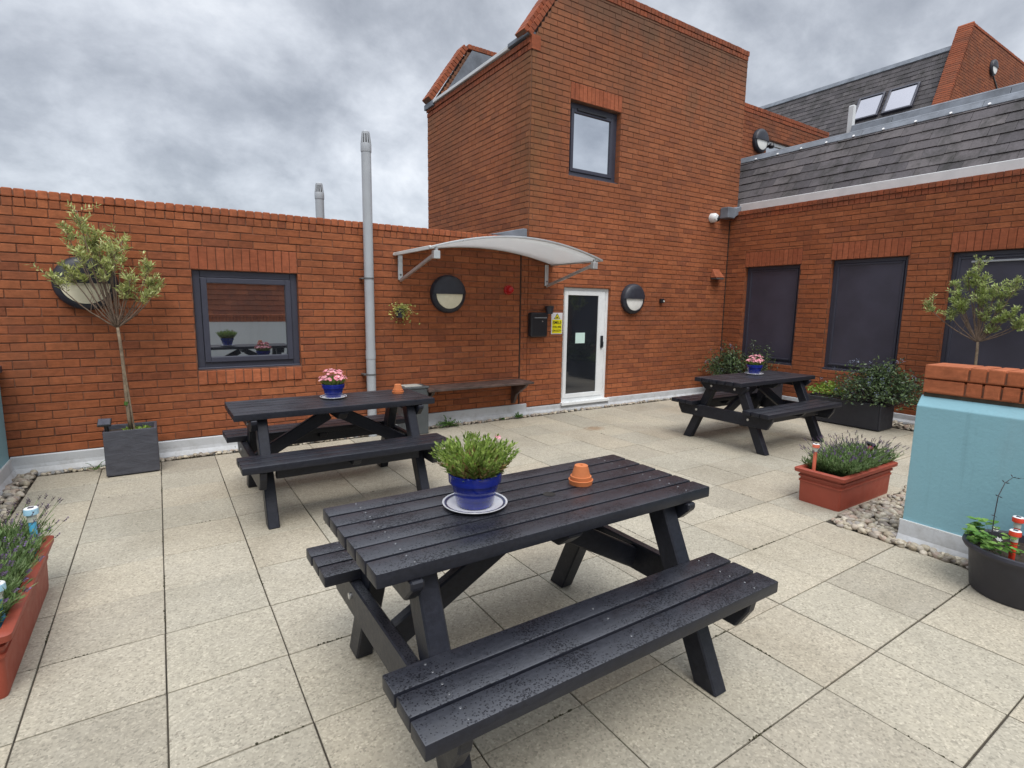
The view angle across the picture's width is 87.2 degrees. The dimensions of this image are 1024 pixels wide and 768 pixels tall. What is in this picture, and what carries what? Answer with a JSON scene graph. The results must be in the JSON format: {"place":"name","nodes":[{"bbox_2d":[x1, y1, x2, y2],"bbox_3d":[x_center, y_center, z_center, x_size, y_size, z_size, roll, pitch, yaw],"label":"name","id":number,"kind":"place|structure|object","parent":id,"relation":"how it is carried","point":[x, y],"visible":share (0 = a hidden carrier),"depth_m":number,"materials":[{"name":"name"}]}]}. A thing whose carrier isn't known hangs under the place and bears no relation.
{"place":"outdoors","nodes":[
{"label":"outdoors","id":0,"kind":"place"},
{"bbox_2d":[314,182,324,218],"bbox_3d":[-2.695,-1.721,7.619,0.128,2.175,0.128,-5,10,-33],"label":"flue pipe","id":1,"kind":"object","parent":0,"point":[319,199],"visible":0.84,"depth_m":7.46,"materials":[{"name":"silver metal"}]},
{"bbox_2d":[0,399,1023,767],"bbox_3d":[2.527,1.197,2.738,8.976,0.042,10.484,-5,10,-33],"label":"paving","id":2,"kind":"structure","parent":0,"point":[946,678],"depth_m":2.52,"materials":[{"name":"beige concrete"}]},
{"bbox_2d":[0,365,16,495],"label":"parapet wall","id":3,"kind":"structure","parent":2,"relation":"on","point":[8,473],"depth_m":4.46,"materials":[{"name":"blue paint"}]},
{"bbox_2d":[0,494,68,699],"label":"lavender planter","id":4,"kind":"object","parent":2,"relation":"on","point":[23,571],"visible":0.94,"depth_m":2.37,"materials":[{"name":"plastic"}]},
{"bbox_2d":[0,580,6,627],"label":"solar light","id":5,"kind":"object","parent":4,"relation":"in","point":[3,584],"visible":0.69,"depth_m":2.11,"materials":[{"name":"blue plastic"}]},
{"bbox_2d":[23,506,38,553],"bbox_3d":[-2.415,0.760,2.717,0.061,0.287,0.061,-5,10,-33],"label":"solar light","id":6,"kind":"object","parent":4,"relation":"in","point":[28,511],"visible":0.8,"depth_m":2.69,"materials":[{"name":"blue plastic"}]},
{"bbox_2d":[80,460,104,469],"bbox_3d":[-3.714,0.733,4.768,0.194,0.079,0.133,-5,10,-33],"label":"weed","id":7,"kind":"object","parent":2,"relation":"on","point":[98,467],"visible":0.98,"depth_m":4.79,"materials":[{"name":"green plant"}]},
{"bbox_2d":[30,199,166,476],"bbox_3d":[-3.476,-0.366,4.629,0.922,2.333,0.510,-5,10,-33],"label":"potted tree","id":8,"kind":"object","parent":2,"relation":"on","point":[131,447],"visible":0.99,"depth_m":4.63,"materials":[{"name":"green plant"}]},
{"bbox_2d":[97,418,111,431],"bbox_3d":[-3.481,0.386,4.601,0.096,0.178,0.073,-3,9,-27],"label":"solar spotlight","id":9,"kind":"object","parent":8,"relation":"in","point":[105,423],"visible":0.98,"depth_m":4.58,"materials":[{"name":"black plastic"}]},
{"bbox_2d":[0,187,526,475],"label":"terrace wall","id":10,"kind":"structure","parent":2,"relation":"on","point":[251,305],"depth_m":5.38,"materials":[{"name":"brick"}]},
{"bbox_2d":[51,257,117,309],"bbox_3d":[-3.728,-0.881,4.699,0.464,0.464,0.118,-5,10,-33],"label":"wall lamp","id":11,"kind":"object","parent":10,"relation":"attached to","point":[75,292],"visible":0.54,"depth_m":4.66,"materials":[{"name":"black metal"}]},
{"bbox_2d":[192,270,300,369],"bbox_3d":[-2.722,-0.658,5.559,0.967,0.979,0.105,-5,10,-33],"label":"window","id":12,"kind":"structure","parent":10,"relation":"in","point":[243,319],"depth_m":5.52,"materials":[{"name":"clear glass"}]},
{"bbox_2d":[359,130,376,436],"bbox_3d":[-1.634,-1.064,6.028,0.182,3.365,0.115,1,8,0],"label":"flue pipe","id":13,"kind":"object","parent":10,"relation":"attached to","point":[365,147],"visible":1,"depth_m":5.95,"materials":[{"name":"silver metal"}]},
{"bbox_2d":[388,302,419,324],"bbox_3d":[-1.257,-0.821,6.237,0.276,0.278,0.338,4,9,20],"label":"hanging pot","id":14,"kind":"object","parent":10,"relation":"attached to","point":[399,311],"visible":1,"depth_m":6.23,"materials":[{"name":"green plant"}]},
{"bbox_2d":[430,275,465,312],"bbox_3d":[-0.772,-1.106,6.615,0.464,0.464,0.118,-5,10,-33],"label":"wall lamp","id":15,"kind":"object","parent":10,"relation":"attached to","point":[447,293],"visible":1,"depth_m":6.57,"materials":[{"name":"black metal"}]},
{"bbox_2d":[427,379,533,403],"bbox_3d":[-0.441,0.165,6.870,1.519,0.343,0.385,-5,10,-33],"label":"wall bench","id":16,"kind":"object","parent":10,"relation":"attached to","point":[518,386],"depth_m":6.84,"materials":[{"name":"brown wood"}]},
{"bbox_2d":[393,236,602,286],"bbox_3d":[-0.127,-1.455,6.444,2.330,0.504,1.019,-5,10,-33],"label":"door canopy","id":17,"kind":"object","parent":10,"relation":"attached to","point":[552,253],"visible":1,"depth_m":6.52,"materials":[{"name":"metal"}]},
{"bbox_2d":[504,285,513,294],"bbox_3d":[-0.030,-1.241,7.094,0.124,0.124,0.105,-5,10,-33],"label":"fire beacon","id":18,"kind":"object","parent":10,"relation":"attached to","point":[508,289],"visible":1,"depth_m":7.07,"materials":[{"name":"red plastic"}]},
{"bbox_2d":[222,388,452,529],"bbox_3d":[-1.429,0.502,4.348,1.498,0.756,1.255,-5,10,-33],"label":"picnic table","id":19,"kind":"object","parent":2,"relation":"on","point":[262,444],"visible":0.94,"depth_m":4.12,"materials":[{"name":"plastic"}]},
{"bbox_2d":[320,394,346,398],"bbox_3d":[-1.458,0.105,4.394,0.210,0.018,0.210,-5,10,-33],"label":"saucer plate","id":20,"kind":"object","parent":19,"relation":"on","point":[324,397],"visible":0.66,"depth_m":4.37,"materials":[{"name":"white ceramic"}]},
{"bbox_2d":[318,368,346,397],"bbox_3d":[-1.460,-0.009,4.375,0.236,0.237,0.242,1,8,3],"label":"flower pot","id":21,"kind":"object","parent":20,"relation":"on","point":[332,387],"visible":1,"depth_m":4.33,"materials":[{"name":"blue ceramic"}]},
{"bbox_2d":[392,384,403,393],"bbox_3d":[-0.990,0.041,4.669,0.103,0.080,0.103,-5,10,-33],"label":"terracotta pot","id":22,"kind":"object","parent":19,"relation":"on","point":[397,389],"visible":1,"depth_m":4.64,"materials":[{"name":"orange ceramic"}]},
{"bbox_2d":[397,384,428,433],"bbox_3d":[-1.179,0.300,6.376,0.322,0.579,0.255,-5,10,-33],"label":"litter bin","id":23,"kind":"object","parent":2,"relation":"on","point":[422,420],"visible":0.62,"depth_m":6.32,"materials":[{"name":"grey metal"}]},
{"bbox_2d":[436,415,460,426],"bbox_3d":[-0.775,0.468,6.729,0.378,0.141,0.202,-5,10,-33],"label":"weed","id":24,"kind":"object","parent":2,"relation":"on","point":[448,423],"visible":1,"depth_m":6.74,"materials":[{"name":"green plant"}]},
{"bbox_2d":[0,394,967,568],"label":"pebbles","id":25,"kind":"object","parent":2,"relation":"on","point":[887,512],"visible":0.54,"depth_m":4.03,"materials":[{"name":"beige gravel"}]},
{"bbox_2d":[698,340,782,398],"bbox_3d":[3.835,-0.242,8.976,0.791,1.027,1.399,-5,10,-33],"label":"shrub trough","id":26,"kind":"object","parent":25,"relation":"on","point":[730,362],"visible":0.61,"depth_m":9.00,"materials":[{"name":"green plant"}]},
{"bbox_2d":[28,422,967,762],"bbox_3d":[1.245,0.889,4.599,8.187,0.012,5.942,-5,10,-33],"label":"joint moss","id":27,"kind":"object","parent":2,"relation":"on","point":[548,720],"visible":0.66,"depth_m":2.44,"materials":[{"name":"green plant"}]},
{"bbox_2d":[514,412,522,417],"bbox_3d":[0.092,0.424,7.332,0.133,0.071,0.145,1,8,-2],"label":"weed","id":28,"kind":"object","parent":2,"relation":"on","point":[517,415],"visible":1,"depth_m":7.33,"materials":[{"name":"green plant"}]},
{"bbox_2d":[306,454,777,767],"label":"picnic table","id":29,"kind":"object","parent":2,"relation":"on","point":[447,702],"visible":1,"depth_m":1.88,"materials":[{"name":"plastic"}]},
{"bbox_2d":[442,493,506,513],"bbox_3d":[-0.144,0.461,2.085,0.252,0.018,0.252,-5,10,-33],"label":"saucer plate","id":30,"kind":"object","parent":29,"relation":"on","point":[449,502],"visible":0.56,"depth_m":2.06,"materials":[{"name":"white ceramic"}]},
{"bbox_2d":[429,431,521,509],"bbox_3d":[-0.138,0.323,2.059,0.356,0.288,0.351,-5,10,-33],"label":"flower pot","id":31,"kind":"object","parent":30,"relation":"on","point":[475,471],"visible":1,"depth_m":2.00,"materials":[{"name":"blue ceramic"}]},
{"bbox_2d":[568,463,592,486],"bbox_3d":[0.302,0.395,2.357,0.108,0.084,0.108,-5,10,-33],"label":"terracotta pot","id":32,"kind":"object","parent":29,"relation":"on","point":[580,475],"visible":1,"depth_m":2.32,"materials":[{"name":"orange ceramic"}]},
{"bbox_2d":[671,370,841,455],"bbox_3d":[2.869,0.279,6.353,1.480,0.746,1.240,-5,10,-33],"label":"picnic table","id":33,"kind":"object","parent":2,"relation":"on","point":[736,389],"visible":1,"depth_m":6.14,"materials":[{"name":"plastic"}]},
{"bbox_2d":[794,430,907,511],"bbox_3d":[2.783,0.680,4.461,0.996,0.496,0.594,-5,10,-33],"label":"lavender planter","id":34,"kind":"object","parent":2,"relation":"on","point":[843,477],"visible":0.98,"depth_m":4.27,"materials":[{"name":"plastic"}]},
{"bbox_2d":[812,443,819,470],"bbox_3d":[2.409,0.609,4.282,0.053,0.277,0.053,-5,10,-33],"label":"solar light","id":35,"kind":"object","parent":34,"relation":"in","point":[815,446],"visible":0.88,"depth_m":4.27,"materials":[{"name":"orange plastic"}]},
{"bbox_2d":[866,441,877,450],"bbox_3d":[3.084,0.592,4.626,0.122,0.198,0.071,-5,10,-33],"label":"solar spotlight","id":36,"kind":"object","parent":34,"relation":"in","point":[869,443],"visible":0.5,"depth_m":4.59,"materials":[{"name":"black plastic"}]},
{"bbox_2d":[803,356,926,430],"bbox_3d":[4.649,0.073,7.065,1.007,0.977,1.570,-5,10,-33],"label":"shrub trough","id":37,"kind":"object","parent":2,"relation":"on","point":[873,410],"visible":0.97,"depth_m":6.92,"materials":[{"name":"green plant"}]},
{"bbox_2d":[720,82,1023,424],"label":"side wing","id":38,"kind":"structure","parent":2,"relation":"on","point":[859,241],"depth_m":7.72,"materials":[{"name":"brick"}]},
{"bbox_2d":[742,265,800,365],"bbox_3d":[4.344,-1.157,9.034,0.130,1.612,0.956,-5,10,-33],"label":"window","id":39,"kind":"structure","parent":38,"relation":"in","point":[772,291],"depth_m":9.00,"materials":[{"name":"black glass"}]},
{"bbox_2d":[846,105,855,132],"bbox_3d":[5.999,-4.413,9.555,0.080,1.000,0.100,-5,10,-33],"label":"vent post","id":40,"kind":"object","parent":38,"relation":"on","point":[851,115],"visible":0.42,"depth_m":9.48,"materials":[{"name":"silver metal"}]},
{"bbox_2d":[822,256,908,375],"bbox_3d":[5.137,-0.983,7.831,0.130,1.651,0.999,-5,10,-33],"label":"window","id":41,"kind":"structure","parent":38,"relation":"in","point":[867,295],"depth_m":7.81,"materials":[{"name":"grey glass"}]},
{"bbox_2d":[940,249,1023,369],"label":"window","id":42,"kind":"structure","parent":38,"relation":"in","point":[1006,350],"depth_m":6.64,"materials":[{"name":"black glass"}]},
{"bbox_2d":[896,363,1023,558],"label":"parapet wall","id":43,"kind":"structure","parent":2,"relation":"on","point":[967,455],"depth_m":3.30,"materials":[{"name":"blue paint"}]},
{"bbox_2d":[921,254,1023,364],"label":"potted tree","id":44,"kind":"object","parent":2,"relation":"on","point":[982,296],"visible":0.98,"depth_m":6.30,"materials":[{"name":"green plant"}]},
{"bbox_2d":[962,475,1023,610],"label":"round tub","id":45,"kind":"object","parent":2,"relation":"on","point":[995,573],"visible":0.99,"depth_m":2.88,"materials":[{"name":"plastic"}]},
{"bbox_2d":[1008,529,1021,559],"bbox_3d":[2.665,0.866,2.860,0.053,0.187,0.053,-5,10,-33],"label":"solar light","id":46,"kind":"object","parent":45,"relation":"on","point":[1015,533],"visible":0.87,"depth_m":2.85,"materials":[{"name":"red plastic"}]},
{"bbox_2d":[1012,515,1023,546],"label":"solar light","id":47,"kind":"object","parent":45,"relation":"on","point":[1018,521],"visible":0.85,"depth_m":2.96,"materials":[{"name":"red plastic"}]},
{"bbox_2d":[0,0,1023,228],"label":"sky","id":48,"kind":"structure","parent":0,"point":[247,105],"materials":[{"name":"grey"}]},
{"bbox_2d":[422,0,749,415],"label":"brick tower","id":49,"kind":"structure","parent":0,"point":[609,133],"depth_m":8.11,"materials":[{"name":"brick"}]},
{"bbox_2d":[528,312,547,336],"bbox_3d":[0.358,-0.817,7.418,0.285,0.335,0.102,-5,10,-33],"label":"letter box","id":50,"kind":"object","parent":49,"relation":"attached to","point":[537,324],"visible":1,"depth_m":7.37,"materials":[{"name":"black metal"}]},
{"bbox_2d":[545,305,553,313],"bbox_3d":[0.516,-1.042,7.456,0.136,0.143,0.153,-5,10,-33],"label":"wall lamp","id":51,"kind":"object","parent":49,"relation":"attached to","point":[549,309],"visible":1,"depth_m":7.41,"materials":[{"name":"black metal"}]},
{"bbox_2d":[551,313,562,333],"bbox_3d":[0.639,-0.861,7.649,0.202,0.302,0.012,-5,10,-33],"label":"warning sign","id":52,"kind":"object","parent":49,"relation":"attached to","point":[556,322],"visible":1,"depth_m":7.64,"materials":[{"name":"yellow plastic"}]},
{"bbox_2d":[559,287,608,405],"bbox_3d":[1.085,-0.566,8.040,0.935,1.710,0.170,-5,10,-33],"label":"door","id":53,"kind":"structure","parent":49,"relation":"in","point":[585,310],"depth_m":8.05,"materials":[{"name":"white plastic"}]},
{"bbox_2d":[569,102,616,183],"bbox_3d":[1.135,-3.415,7.702,0.940,1.007,0.130,-5,10,-33],"label":"window","id":54,"kind":"structure","parent":49,"relation":"in","point":[592,150],"depth_m":7.70,"materials":[{"name":"clear glass"}]},
{"bbox_2d":[621,284,644,313],"bbox_3d":[1.896,-1.320,8.342,0.464,0.464,0.118,-5,10,-33],"label":"wall lamp","id":55,"kind":"object","parent":49,"relation":"attached to","point":[632,298],"visible":1,"depth_m":8.28,"materials":[{"name":"black metal"}]},
{"bbox_2d":[709,213,719,222],"bbox_3d":[3.448,-2.821,9.124,0.163,0.156,0.137,-5,10,-33],"label":"dome camera","id":56,"kind":"object","parent":49,"relation":"attached to","point":[714,217],"visible":1,"depth_m":9.09,"materials":[{"name":"white plastic"}]},
{"bbox_2d":[711,269,723,279],"bbox_3d":[3.579,-1.912,9.359,0.237,0.176,0.125,-5,10,-33],"label":"vent hood","id":57,"kind":"object","parent":49,"relation":"attached to","point":[717,274],"visible":1,"depth_m":9.33,"materials":[{"name":"plastic"}]},
{"bbox_2d":[741,102,828,158],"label":"wall","id":58,"kind":"structure","parent":49,"relation":"attached to","point":[784,132],"depth_m":11.28,"materials":[{"name":"brick"}]},
{"bbox_2d":[752,129,768,152],"bbox_3d":[5.096,-4.967,10.974,0.464,0.464,0.118,-5,10,-33],"label":"wall lamp","id":59,"kind":"object","parent":58,"relation":"attached to","point":[760,139],"visible":1,"depth_m":10.91,"materials":[{"name":"black metal"}]},
{"bbox_2d":[767,143,773,148],"bbox_3d":[5.348,-4.919,11.126,0.120,0.110,0.158,-5,10,-33],"label":"security sensor","id":60,"kind":"object","parent":58,"relation":"attached to","point":[770,146],"visible":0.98,"depth_m":11.07,"materials":[{"name":"black plastic"}]},
{"bbox_2d":[766,141,786,151],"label":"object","id":61,"kind":"structure","parent":58,"relation":"in","point":[776,146],"depth_m":11.47,"materials":[{"name":"plastic"}]},
{"bbox_2d":[760,21,1023,136],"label":"building","id":62,"kind":"structure","parent":0,"point":[958,68],"depth_m":16.64,"materials":[{"name":"tile"}]},
{"bbox_2d":[989,59,998,76],"bbox_3d":[14.756,-9.672,16.443,0.464,0.464,0.118,-5,10,-33],"label":"wall lamp","id":63,"kind":"object","parent":62,"relation":"attached to","point":[994,66],"visible":1,"depth_m":16.37,"materials":[{"name":"black metal"}]},
{"bbox_3d":[2.918,-0.125,6.486,0.210,0.017,0.210,-5,10,-33],"label":"saucer plate","id":64,"kind":"object","parent":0,"visible":0},
{"bbox_2d":[745,354,764,373],"bbox_3d":[2.917,-0.240,6.468,0.239,0.238,0.232,-2,9,-17],"label":"flower pot","id":65,"kind":"object","parent":64,"relation":"on","point":[754,366],"visible":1,"depth_m":6.42,"materials":[{"name":"blue ceramic"}]}
]}

